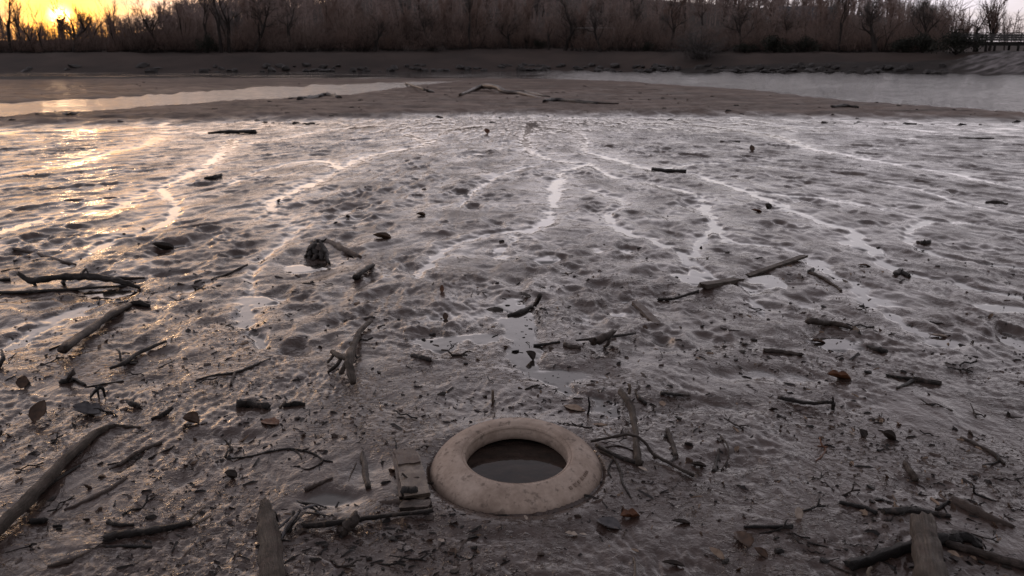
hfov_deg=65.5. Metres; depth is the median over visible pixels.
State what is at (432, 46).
brush
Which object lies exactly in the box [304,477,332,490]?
chip stick
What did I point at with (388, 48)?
brush
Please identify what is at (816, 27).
brush
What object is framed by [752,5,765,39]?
woodland tree
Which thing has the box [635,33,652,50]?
brush
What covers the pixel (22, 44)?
brush
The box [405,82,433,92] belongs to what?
leaning pole
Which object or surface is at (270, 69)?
bank stone
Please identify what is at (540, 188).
mud flat
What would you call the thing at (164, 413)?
pointed stub
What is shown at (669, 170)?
board
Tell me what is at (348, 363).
forked branch
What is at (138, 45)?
brush
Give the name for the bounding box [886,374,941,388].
split branch
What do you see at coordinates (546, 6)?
woodland tree
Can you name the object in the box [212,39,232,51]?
brush
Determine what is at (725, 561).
wood chip
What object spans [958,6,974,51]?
woodland tree
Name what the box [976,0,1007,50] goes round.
woodland tree
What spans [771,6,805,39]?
bare tree
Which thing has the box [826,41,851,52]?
brush
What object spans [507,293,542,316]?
reed stick
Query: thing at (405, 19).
woodland tree
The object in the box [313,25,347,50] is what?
brush
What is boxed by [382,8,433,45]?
brush
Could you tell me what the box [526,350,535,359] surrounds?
fallen leaf
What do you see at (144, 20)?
bare tree
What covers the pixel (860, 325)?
dark twig
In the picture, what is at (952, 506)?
leaf scrap
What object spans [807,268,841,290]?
thin branch
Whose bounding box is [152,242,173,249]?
fallen leaf
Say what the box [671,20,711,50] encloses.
brush
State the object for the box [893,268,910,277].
dark chunk
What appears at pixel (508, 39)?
bare tree
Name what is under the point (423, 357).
board
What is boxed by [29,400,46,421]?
fallen leaf
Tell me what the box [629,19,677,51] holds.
brush
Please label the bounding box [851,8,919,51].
brush
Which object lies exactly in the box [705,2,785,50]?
brush
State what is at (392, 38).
brush
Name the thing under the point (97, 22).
bare tree
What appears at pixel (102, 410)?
dark twig
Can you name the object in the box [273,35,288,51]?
brush
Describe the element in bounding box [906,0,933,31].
woodland tree
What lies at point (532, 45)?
brush
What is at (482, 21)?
woodland tree
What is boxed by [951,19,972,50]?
woodland tree
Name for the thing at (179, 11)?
woodland tree
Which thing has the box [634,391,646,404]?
stick
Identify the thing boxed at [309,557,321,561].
wood chip
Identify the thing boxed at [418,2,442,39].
woodland tree
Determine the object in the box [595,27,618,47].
brush
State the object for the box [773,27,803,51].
brush
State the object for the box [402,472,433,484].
dark twig
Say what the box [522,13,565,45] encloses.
brush
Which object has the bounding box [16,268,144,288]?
driftwood branch
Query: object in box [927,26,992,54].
dark bush
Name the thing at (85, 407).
fallen leaf
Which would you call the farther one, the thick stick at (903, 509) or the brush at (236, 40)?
the brush at (236, 40)
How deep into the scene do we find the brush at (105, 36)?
130.55 m
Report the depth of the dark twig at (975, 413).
3.66 m
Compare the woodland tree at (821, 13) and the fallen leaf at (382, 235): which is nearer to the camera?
the fallen leaf at (382, 235)
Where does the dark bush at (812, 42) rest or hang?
on the hills
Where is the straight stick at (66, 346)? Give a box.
[57,300,150,353]
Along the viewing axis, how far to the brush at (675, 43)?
122.31 m
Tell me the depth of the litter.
3.30 m
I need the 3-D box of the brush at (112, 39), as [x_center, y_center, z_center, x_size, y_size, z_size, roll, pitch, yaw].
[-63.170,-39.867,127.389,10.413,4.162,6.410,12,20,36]
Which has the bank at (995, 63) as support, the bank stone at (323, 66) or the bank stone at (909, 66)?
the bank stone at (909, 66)
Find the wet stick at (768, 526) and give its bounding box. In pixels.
[744,524,793,528]
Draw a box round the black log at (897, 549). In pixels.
[843,530,982,571]
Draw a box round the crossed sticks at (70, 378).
[58,369,86,385]
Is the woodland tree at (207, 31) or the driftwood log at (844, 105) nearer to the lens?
the driftwood log at (844, 105)
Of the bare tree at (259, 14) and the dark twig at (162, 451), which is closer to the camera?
the dark twig at (162, 451)
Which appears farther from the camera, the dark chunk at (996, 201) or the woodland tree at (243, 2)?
the woodland tree at (243, 2)
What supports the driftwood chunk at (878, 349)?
on the mud flat
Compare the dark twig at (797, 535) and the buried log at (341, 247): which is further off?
the buried log at (341, 247)
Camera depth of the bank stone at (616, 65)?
115.82 m
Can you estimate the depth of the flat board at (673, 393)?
3.85 m
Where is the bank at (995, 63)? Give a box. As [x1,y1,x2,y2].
[0,51,1023,79]
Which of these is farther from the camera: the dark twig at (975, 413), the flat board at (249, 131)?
the flat board at (249, 131)
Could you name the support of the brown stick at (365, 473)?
on the mud flat
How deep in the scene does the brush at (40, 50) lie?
119.53 m
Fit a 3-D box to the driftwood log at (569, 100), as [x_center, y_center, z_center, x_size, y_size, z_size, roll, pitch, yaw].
[1.798,-6.327,27.139,1.062,0.220,3.008,-6,17,-21]
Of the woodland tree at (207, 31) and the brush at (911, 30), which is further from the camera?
the woodland tree at (207, 31)
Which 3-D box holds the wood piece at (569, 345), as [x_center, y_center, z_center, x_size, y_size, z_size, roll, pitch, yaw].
[0.340,0.331,4.518,0.129,0.035,0.040,14,21,40]
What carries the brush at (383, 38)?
on the hills
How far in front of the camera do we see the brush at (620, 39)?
125.98 m
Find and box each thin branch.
[109,340,166,369]
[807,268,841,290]
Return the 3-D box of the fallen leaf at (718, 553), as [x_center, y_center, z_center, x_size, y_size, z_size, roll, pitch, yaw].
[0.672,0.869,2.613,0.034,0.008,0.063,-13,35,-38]
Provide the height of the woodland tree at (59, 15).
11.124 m
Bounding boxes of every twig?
[0,349,5,367]
[5,543,36,552]
[13,462,43,469]
[39,354,63,365]
[47,495,73,511]
[50,431,63,443]
[86,540,115,548]
[90,385,105,398]
[93,408,117,416]
[107,453,141,464]
[121,492,154,515]
[148,445,174,458]
[196,358,270,385]
[223,439,233,457]
[329,559,361,567]
[377,555,409,566]
[389,553,432,560]
[396,410,417,418]
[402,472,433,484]
[441,349,470,355]
[491,390,493,403]
[587,396,590,414]
[607,456,631,497]
[711,434,729,471]
[724,418,748,430]
[759,519,792,533]
[778,530,810,538]
[802,497,825,510]
[807,541,840,550]
[815,437,827,460]
[827,563,856,575]
[839,483,859,495]
[846,323,874,326]
[866,566,872,575]
[884,513,905,520]
[920,399,952,410]
[947,367,973,372]
[952,360,977,364]
[970,403,984,417]
[971,533,998,542]
[973,485,995,501]
[982,455,1000,465]
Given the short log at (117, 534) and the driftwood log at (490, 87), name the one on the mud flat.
the short log at (117, 534)
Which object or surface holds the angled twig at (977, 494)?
on the mud flat
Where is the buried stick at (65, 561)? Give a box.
[47,544,104,567]
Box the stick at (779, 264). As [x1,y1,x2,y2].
[745,255,807,275]
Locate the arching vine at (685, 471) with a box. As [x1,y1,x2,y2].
[590,433,694,476]
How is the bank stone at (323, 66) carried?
on the hills
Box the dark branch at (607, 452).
[595,443,643,464]
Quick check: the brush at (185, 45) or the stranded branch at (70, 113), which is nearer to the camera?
the stranded branch at (70, 113)
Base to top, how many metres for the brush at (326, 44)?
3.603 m
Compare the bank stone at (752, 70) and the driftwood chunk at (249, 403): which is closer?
the driftwood chunk at (249, 403)
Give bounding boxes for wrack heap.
[288,92,341,99]
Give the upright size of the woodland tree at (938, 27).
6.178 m
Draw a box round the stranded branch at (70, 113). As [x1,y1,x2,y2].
[54,110,79,114]
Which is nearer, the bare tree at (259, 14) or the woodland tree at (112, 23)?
the bare tree at (259, 14)
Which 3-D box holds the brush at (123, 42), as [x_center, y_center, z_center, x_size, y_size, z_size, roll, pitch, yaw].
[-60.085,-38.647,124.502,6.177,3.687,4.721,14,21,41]
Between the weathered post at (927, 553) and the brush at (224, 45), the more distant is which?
the brush at (224, 45)
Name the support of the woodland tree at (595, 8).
on the hills
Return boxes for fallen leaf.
[16,375,28,388]
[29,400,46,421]
[72,401,100,414]
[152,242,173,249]
[182,411,199,423]
[224,469,237,478]
[261,417,278,423]
[373,232,390,237]
[442,312,447,319]
[487,307,502,310]
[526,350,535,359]
[564,404,584,410]
[565,531,577,535]
[597,516,620,528]
[620,508,639,516]
[662,560,684,566]
[672,518,689,523]
[690,461,705,466]
[709,547,724,559]
[733,531,753,546]
[754,547,767,558]
[765,203,771,208]
[795,507,802,518]
[812,339,824,342]
[827,370,850,378]
[859,429,867,437]
[882,430,895,439]
[930,333,946,336]
[948,550,959,556]
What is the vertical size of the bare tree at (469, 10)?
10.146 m
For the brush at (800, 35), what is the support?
on the hills
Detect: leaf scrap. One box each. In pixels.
[447,548,457,556]
[685,457,692,462]
[859,509,867,515]
[950,503,955,510]
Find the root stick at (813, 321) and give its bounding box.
[805,317,853,329]
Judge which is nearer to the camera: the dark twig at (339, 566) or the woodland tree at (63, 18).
the dark twig at (339, 566)
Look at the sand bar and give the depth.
42.72 m
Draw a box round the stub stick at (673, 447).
[666,428,678,461]
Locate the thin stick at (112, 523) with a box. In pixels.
[105,519,134,526]
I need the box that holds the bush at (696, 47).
[661,13,740,62]
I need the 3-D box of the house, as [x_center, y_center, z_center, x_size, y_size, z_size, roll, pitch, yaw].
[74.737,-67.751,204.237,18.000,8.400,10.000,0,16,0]
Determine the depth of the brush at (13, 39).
134.18 m
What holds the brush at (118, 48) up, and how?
on the hills
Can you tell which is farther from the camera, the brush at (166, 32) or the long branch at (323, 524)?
the brush at (166, 32)
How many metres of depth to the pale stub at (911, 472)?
3.13 m
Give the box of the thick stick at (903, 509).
[881,499,951,517]
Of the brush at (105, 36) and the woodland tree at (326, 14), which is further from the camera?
the woodland tree at (326, 14)
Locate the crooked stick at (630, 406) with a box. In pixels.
[618,383,642,465]
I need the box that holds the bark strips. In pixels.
[279,499,330,538]
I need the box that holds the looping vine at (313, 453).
[227,448,332,469]
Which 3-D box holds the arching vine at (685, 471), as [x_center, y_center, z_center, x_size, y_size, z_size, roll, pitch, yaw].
[0.541,0.661,3.236,0.444,0.070,0.114,9,18,30]
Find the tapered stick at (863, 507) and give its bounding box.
[839,501,877,514]
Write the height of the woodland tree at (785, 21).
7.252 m
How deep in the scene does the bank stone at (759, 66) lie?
105.44 m
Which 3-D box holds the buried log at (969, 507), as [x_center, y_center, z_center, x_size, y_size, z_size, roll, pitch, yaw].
[1.681,0.805,2.856,0.049,0.047,0.224,-10,19,-31]
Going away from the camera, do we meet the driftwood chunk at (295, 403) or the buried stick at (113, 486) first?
the buried stick at (113, 486)
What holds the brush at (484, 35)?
on the hills
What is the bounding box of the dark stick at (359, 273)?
[352,263,374,279]
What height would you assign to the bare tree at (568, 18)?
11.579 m
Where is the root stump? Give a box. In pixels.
[304,238,330,263]
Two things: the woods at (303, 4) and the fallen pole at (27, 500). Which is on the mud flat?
the fallen pole at (27, 500)
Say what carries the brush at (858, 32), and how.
on the hills
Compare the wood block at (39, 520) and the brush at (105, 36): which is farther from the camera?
the brush at (105, 36)
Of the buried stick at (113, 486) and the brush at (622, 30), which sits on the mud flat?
the buried stick at (113, 486)
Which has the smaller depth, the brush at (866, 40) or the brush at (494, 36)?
the brush at (866, 40)
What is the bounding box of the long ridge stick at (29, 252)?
[12,247,75,264]
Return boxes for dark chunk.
[204,173,221,179]
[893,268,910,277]
[916,239,930,244]
[985,200,1007,204]
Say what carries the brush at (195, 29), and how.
on the hills
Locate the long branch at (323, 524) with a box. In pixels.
[301,508,433,528]
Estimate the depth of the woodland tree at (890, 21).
139.57 m
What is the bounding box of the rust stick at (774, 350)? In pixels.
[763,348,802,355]
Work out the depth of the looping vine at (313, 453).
3.29 m
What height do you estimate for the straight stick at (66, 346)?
0.098 m
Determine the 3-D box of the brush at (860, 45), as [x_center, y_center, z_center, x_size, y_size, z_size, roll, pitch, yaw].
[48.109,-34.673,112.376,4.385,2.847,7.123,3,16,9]
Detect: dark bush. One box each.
[194,32,218,52]
[534,39,546,48]
[638,41,655,51]
[729,43,759,52]
[758,33,793,52]
[782,34,821,51]
[886,34,916,51]
[897,31,938,52]
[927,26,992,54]
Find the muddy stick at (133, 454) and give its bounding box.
[109,441,161,469]
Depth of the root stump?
6.63 m
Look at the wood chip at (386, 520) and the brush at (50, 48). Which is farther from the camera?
the brush at (50, 48)
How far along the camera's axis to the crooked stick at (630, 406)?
3.53 m
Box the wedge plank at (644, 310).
[632,301,661,324]
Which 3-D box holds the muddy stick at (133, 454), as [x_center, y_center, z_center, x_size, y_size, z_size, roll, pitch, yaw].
[-1.550,0.685,3.281,0.028,0.020,0.254,7,17,23]
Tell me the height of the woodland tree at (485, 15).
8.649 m
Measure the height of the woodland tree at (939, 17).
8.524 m
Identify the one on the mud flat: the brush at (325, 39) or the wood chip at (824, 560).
the wood chip at (824, 560)
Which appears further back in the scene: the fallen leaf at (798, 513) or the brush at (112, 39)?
the brush at (112, 39)
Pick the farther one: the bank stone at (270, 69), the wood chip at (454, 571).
the bank stone at (270, 69)
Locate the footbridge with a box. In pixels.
[940,33,1023,51]
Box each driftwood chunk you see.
[236,399,271,408]
[279,400,305,407]
[866,345,887,353]
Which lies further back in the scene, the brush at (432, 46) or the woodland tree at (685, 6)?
the woodland tree at (685, 6)
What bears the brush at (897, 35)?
on the hills
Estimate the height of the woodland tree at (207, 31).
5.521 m
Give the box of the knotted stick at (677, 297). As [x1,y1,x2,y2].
[657,290,699,300]
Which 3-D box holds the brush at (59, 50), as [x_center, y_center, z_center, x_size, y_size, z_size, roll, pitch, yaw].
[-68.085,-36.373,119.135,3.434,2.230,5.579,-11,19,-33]
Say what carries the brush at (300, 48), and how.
on the hills
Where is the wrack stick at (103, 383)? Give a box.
[85,380,123,387]
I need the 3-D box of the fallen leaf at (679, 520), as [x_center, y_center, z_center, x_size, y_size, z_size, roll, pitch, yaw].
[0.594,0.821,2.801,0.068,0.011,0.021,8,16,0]
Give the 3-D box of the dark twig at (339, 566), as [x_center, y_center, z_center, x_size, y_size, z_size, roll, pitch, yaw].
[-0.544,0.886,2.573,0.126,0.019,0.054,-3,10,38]
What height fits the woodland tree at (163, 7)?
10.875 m
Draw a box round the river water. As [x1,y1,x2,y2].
[0,70,1023,116]
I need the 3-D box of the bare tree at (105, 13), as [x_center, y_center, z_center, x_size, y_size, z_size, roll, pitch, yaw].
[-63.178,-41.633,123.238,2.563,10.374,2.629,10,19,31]
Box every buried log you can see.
[325,239,361,256]
[949,496,1015,527]
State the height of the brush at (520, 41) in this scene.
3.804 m
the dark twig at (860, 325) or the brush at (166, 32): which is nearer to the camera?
the dark twig at (860, 325)
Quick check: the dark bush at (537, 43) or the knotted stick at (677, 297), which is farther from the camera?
the dark bush at (537, 43)
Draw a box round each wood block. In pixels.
[27,517,48,524]
[53,524,61,529]
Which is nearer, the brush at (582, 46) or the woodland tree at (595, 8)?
the brush at (582, 46)
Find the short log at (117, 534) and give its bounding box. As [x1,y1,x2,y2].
[101,506,210,541]
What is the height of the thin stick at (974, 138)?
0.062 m
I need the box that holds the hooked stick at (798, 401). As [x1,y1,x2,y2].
[777,396,835,409]
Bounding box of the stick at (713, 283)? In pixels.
[697,277,743,288]
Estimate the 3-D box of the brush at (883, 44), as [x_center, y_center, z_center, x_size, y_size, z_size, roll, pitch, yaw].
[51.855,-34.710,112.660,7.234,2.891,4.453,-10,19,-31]
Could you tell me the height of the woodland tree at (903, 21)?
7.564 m
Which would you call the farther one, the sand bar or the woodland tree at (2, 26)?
the woodland tree at (2, 26)
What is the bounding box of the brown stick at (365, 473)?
[345,451,370,490]
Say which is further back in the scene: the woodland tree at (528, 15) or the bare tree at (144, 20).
the woodland tree at (528, 15)
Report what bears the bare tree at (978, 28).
on the hills
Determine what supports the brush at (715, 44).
on the hills
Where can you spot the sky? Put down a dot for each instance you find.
(1013, 6)
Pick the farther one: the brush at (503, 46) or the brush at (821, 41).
the brush at (503, 46)
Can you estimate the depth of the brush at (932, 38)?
108.41 m
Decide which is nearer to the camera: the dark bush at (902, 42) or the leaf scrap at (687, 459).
the leaf scrap at (687, 459)
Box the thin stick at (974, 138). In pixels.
[958,137,993,138]
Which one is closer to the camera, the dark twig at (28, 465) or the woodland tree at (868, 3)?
the dark twig at (28, 465)
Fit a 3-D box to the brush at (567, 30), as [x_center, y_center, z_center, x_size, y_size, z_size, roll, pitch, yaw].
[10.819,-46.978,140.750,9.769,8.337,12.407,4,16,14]
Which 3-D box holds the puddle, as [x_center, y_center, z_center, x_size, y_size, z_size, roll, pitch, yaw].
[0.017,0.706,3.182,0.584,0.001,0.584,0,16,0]
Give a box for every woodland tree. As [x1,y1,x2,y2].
[0,15,4,36]
[11,1,29,35]
[49,0,68,37]
[54,6,68,39]
[65,13,73,35]
[72,4,80,30]
[79,11,91,33]
[105,9,117,41]
[107,2,120,26]
[157,0,168,29]
[176,0,192,33]
[198,18,216,44]
[204,6,216,30]
[214,2,235,45]
[229,3,243,45]
[238,0,258,29]
[244,6,274,40]
[318,0,339,27]
[376,4,389,32]
[377,4,396,26]
[397,2,411,28]
[398,0,415,21]
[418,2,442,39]
[431,0,451,41]
[462,0,472,14]
[466,0,487,47]
[476,0,492,38]
[477,7,488,36]
[495,0,510,27]
[511,2,528,33]
[517,0,535,26]
[517,17,538,48]
[532,0,541,15]
[536,5,558,49]
[541,0,555,16]
[558,0,569,21]
[566,0,577,20]
[575,0,592,44]
[594,0,603,16]
[627,2,643,30]
[657,0,679,27]
[669,0,685,33]
[678,0,690,18]
[678,5,692,35]
[693,0,710,24]
[723,5,728,20]
[729,10,738,38]
[733,0,746,26]
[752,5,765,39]
[764,0,776,22]
[780,7,793,37]
[797,2,815,36]
[800,0,808,5]
[807,0,831,37]
[828,1,840,26]
[833,0,858,35]
[860,0,881,36]
[883,6,900,29]
[886,0,901,27]
[892,9,911,35]
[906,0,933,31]
[919,3,935,25]
[925,2,949,32]
[929,14,947,41]
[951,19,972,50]
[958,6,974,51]
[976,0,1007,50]
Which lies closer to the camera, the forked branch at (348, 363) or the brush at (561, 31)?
the forked branch at (348, 363)
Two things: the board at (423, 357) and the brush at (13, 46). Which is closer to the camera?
the board at (423, 357)
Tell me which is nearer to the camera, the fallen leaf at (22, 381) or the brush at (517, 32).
the fallen leaf at (22, 381)
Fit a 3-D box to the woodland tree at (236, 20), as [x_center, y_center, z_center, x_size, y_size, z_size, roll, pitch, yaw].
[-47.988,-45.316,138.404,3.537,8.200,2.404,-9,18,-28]
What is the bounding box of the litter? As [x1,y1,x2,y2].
[0,80,1023,575]
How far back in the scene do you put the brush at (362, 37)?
127.21 m
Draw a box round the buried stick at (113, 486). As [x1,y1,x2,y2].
[64,476,127,509]
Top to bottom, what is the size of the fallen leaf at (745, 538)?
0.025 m
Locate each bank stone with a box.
[68,64,81,67]
[135,62,149,67]
[144,68,157,71]
[262,63,270,68]
[267,67,275,71]
[275,63,283,67]
[281,65,289,70]
[302,63,310,66]
[318,65,327,68]
[455,65,465,69]
[516,66,525,70]
[611,63,619,67]
[744,68,759,72]
[754,64,762,69]
[760,69,769,72]
[777,69,785,73]
[788,64,798,68]
[817,67,825,70]
[863,69,873,74]
[884,65,892,69]
[893,67,906,71]
[905,64,913,69]
[938,63,945,67]
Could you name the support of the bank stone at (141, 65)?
on the hills
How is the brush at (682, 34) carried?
on the hills
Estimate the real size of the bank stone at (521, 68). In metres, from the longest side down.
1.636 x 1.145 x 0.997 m
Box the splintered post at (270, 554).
[255,497,285,575]
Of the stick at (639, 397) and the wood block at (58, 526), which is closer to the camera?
the wood block at (58, 526)
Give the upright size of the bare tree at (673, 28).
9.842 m
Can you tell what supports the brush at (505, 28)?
on the hills
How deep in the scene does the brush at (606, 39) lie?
130.64 m
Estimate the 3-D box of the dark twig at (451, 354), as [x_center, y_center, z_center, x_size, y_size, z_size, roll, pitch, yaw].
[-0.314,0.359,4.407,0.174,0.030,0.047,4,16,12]
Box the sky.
[0,0,1023,41]
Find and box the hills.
[0,0,1023,72]
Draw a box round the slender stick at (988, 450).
[960,436,1005,464]
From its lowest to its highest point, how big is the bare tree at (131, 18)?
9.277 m
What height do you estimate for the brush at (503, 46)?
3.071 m
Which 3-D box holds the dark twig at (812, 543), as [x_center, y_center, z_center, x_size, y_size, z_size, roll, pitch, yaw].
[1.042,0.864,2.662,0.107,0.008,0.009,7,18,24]
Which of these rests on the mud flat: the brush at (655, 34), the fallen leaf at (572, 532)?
the fallen leaf at (572, 532)
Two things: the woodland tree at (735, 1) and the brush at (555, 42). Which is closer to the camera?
the brush at (555, 42)
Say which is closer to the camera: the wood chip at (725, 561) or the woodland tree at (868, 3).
the wood chip at (725, 561)
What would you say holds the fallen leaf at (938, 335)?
on the mud flat
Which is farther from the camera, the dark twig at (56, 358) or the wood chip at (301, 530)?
the dark twig at (56, 358)
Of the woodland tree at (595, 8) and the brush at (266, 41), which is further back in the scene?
the woodland tree at (595, 8)
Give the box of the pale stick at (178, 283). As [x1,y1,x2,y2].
[177,282,205,288]
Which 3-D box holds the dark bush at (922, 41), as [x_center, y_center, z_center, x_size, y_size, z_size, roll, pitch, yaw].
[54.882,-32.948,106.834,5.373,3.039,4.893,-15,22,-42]
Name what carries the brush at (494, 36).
on the hills
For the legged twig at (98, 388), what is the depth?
3.84 m
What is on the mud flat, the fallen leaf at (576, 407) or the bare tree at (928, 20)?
the fallen leaf at (576, 407)
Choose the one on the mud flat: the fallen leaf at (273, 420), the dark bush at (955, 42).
the fallen leaf at (273, 420)
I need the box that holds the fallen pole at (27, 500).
[0,423,140,534]
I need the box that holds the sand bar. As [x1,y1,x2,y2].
[0,78,874,103]
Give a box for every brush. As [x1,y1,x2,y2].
[0,21,55,51]
[0,25,24,50]
[0,32,6,52]
[0,38,14,52]
[1,30,39,52]
[1,39,20,52]
[3,27,36,51]
[10,18,68,51]
[28,44,43,52]
[31,36,55,52]
[41,26,72,51]
[42,28,82,51]
[45,39,69,52]
[52,28,85,51]
[64,12,119,51]
[68,31,106,52]
[74,26,103,51]
[83,26,121,51]
[87,31,109,51]
[97,12,152,49]
[97,30,127,51]
[102,35,139,51]
[112,34,136,51]
[113,5,187,51]
[113,23,152,52]
[122,15,168,52]
[133,31,169,51]
[148,28,181,52]
[150,13,207,48]
[156,5,221,51]
[166,27,203,52]
[172,24,204,52]
[176,25,215,52]
[177,21,222,49]
[186,24,223,50]
[208,18,260,50]
[209,34,231,51]
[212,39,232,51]
[217,23,266,52]
[223,19,279,51]
[226,11,299,50]
[239,3,313,48]
[239,24,274,52]
[240,14,291,50]
[255,29,272,51]
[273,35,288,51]
[277,25,312,51]
[285,26,314,49]
[289,18,333,49]
[292,26,325,51]
[305,31,337,50]
[309,18,336,45]
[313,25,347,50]
[313,30,340,50]
[315,0,394,48]
[327,24,371,51]
[335,29,373,50]
[338,10,392,51]
[346,17,378,46]
[361,6,417,47]
[364,25,398,49]
[376,8,418,43]
[378,34,404,50]
[378,37,404,50]
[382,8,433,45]
[398,7,443,45]
[417,7,484,47]
[421,2,484,44]
[422,33,441,50]
[440,12,487,45]
[442,27,479,49]
[448,0,513,44]
[467,21,505,47]
[477,32,509,48]
[479,26,508,46]
[483,1,536,43]
[488,12,528,42]
[496,34,513,48]
[501,28,543,48]
[501,36,523,48]
[510,24,535,43]
[515,26,543,48]
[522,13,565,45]
[527,35,547,48]
[540,34,558,47]
[542,23,573,45]
[544,30,565,47]
[549,5,593,45]
[552,35,576,48]
[558,32,608,50]
[579,18,608,44]
[588,18,628,50]
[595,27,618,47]
[597,12,645,50]
[598,0,672,46]
[602,22,646,51]
[607,23,642,48]
[613,10,671,48]
[617,12,656,42]
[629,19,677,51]
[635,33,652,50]
[639,12,690,47]
[650,21,688,50]
[654,33,678,51]
[666,32,688,50]
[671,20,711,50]
[675,27,699,45]
[702,37,730,52]
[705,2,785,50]
[719,10,776,50]
[721,30,748,51]
[726,32,751,50]
[733,37,760,52]
[739,22,770,51]
[752,27,787,51]
[763,12,810,50]
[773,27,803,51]
[774,28,807,51]
[782,30,819,51]
[783,22,832,51]
[795,1,879,51]
[798,14,848,50]
[802,30,833,51]
[808,24,853,48]
[819,33,836,51]
[821,15,868,51]
[823,32,851,52]
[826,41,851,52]
[836,34,868,52]
[841,18,887,50]
[843,25,889,51]
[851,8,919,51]
[861,26,923,51]
[866,36,892,52]
[878,37,897,51]
[885,26,919,52]
[886,0,984,51]
[886,18,947,51]
[904,18,943,51]
[914,32,942,51]
[929,29,950,50]
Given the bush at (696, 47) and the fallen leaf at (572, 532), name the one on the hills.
the bush at (696, 47)
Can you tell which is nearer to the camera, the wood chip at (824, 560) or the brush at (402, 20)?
the wood chip at (824, 560)
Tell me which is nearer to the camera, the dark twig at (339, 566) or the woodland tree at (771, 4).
the dark twig at (339, 566)
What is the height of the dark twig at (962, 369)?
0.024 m
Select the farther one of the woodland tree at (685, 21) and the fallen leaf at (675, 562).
the woodland tree at (685, 21)
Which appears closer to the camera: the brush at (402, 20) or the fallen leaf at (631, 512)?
the fallen leaf at (631, 512)
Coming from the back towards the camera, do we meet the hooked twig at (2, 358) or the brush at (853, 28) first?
the brush at (853, 28)
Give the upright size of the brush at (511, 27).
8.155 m
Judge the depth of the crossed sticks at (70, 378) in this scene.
4.01 m
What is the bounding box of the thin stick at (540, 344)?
[533,341,559,346]
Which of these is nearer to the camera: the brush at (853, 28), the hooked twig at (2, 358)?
the hooked twig at (2, 358)
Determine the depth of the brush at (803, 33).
122.04 m
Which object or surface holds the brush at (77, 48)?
on the hills
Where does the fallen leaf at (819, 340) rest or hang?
on the mud flat
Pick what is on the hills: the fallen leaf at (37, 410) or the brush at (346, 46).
the brush at (346, 46)
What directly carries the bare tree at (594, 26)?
on the hills
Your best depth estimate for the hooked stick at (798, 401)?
3.76 m
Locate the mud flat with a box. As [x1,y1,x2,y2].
[0,96,1023,575]
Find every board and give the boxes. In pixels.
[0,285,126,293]
[207,129,256,133]
[410,353,431,361]
[651,167,685,172]
[660,391,689,396]
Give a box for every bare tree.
[0,0,27,52]
[1,0,24,52]
[2,0,39,52]
[26,0,46,52]
[46,2,98,51]
[79,5,111,51]
[95,0,114,40]
[122,0,139,51]
[130,0,170,52]
[173,0,187,52]
[195,0,210,52]
[201,0,246,52]
[205,0,222,52]
[240,0,285,51]
[274,0,306,51]
[363,10,390,51]
[407,1,439,45]
[465,0,474,48]
[495,12,522,48]
[554,7,586,50]
[558,0,579,50]
[574,2,610,51]
[631,0,645,40]
[657,0,688,48]
[718,0,765,51]
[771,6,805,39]
[836,0,852,52]
[849,0,893,52]
[879,1,915,51]
[904,0,955,50]
[968,0,996,51]
[997,1,1010,50]
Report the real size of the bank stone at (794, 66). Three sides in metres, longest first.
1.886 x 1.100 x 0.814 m
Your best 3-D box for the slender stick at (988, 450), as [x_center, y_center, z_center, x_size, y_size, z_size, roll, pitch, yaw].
[1.974,0.676,3.326,0.038,0.020,0.249,-3,16,-10]
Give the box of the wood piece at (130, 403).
[125,399,140,408]
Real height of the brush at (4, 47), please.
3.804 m
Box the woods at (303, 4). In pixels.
[0,0,1023,46]
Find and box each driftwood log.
[459,84,618,103]
[542,98,597,103]
[831,104,858,107]
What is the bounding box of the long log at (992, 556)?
[944,540,1023,569]
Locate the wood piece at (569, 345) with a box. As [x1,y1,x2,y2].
[563,342,580,348]
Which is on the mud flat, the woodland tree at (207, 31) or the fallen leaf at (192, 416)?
the fallen leaf at (192, 416)
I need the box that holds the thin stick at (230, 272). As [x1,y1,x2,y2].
[211,264,247,279]
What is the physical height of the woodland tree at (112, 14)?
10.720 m
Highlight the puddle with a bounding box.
[467,439,566,482]
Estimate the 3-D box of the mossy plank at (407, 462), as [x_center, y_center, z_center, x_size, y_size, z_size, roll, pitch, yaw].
[-0.392,0.725,3.087,0.121,0.056,0.497,-3,16,-11]
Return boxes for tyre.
[430,417,601,513]
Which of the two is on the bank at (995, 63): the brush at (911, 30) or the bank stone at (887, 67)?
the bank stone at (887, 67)
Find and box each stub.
[0,278,10,280]
[151,406,173,419]
[336,510,359,536]
[903,460,918,481]
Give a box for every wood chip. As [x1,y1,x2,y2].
[145,514,157,518]
[298,528,307,534]
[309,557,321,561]
[383,518,390,522]
[389,536,397,541]
[450,569,458,573]
[722,558,728,563]
[774,548,784,552]
[820,557,830,563]
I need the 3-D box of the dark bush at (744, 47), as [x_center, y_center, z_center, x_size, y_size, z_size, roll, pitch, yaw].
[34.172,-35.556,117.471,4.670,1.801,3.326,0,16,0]
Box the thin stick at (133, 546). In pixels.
[106,544,152,547]
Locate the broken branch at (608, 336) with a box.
[576,329,635,347]
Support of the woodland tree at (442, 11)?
on the hills
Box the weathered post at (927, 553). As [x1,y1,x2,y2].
[909,511,948,575]
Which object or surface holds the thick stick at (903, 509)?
on the mud flat
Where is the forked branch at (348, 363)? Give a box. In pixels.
[327,319,371,384]
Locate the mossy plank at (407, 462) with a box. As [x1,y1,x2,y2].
[392,447,431,511]
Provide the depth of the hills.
118.19 m
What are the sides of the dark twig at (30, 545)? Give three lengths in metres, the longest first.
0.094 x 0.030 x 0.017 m
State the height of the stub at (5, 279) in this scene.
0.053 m

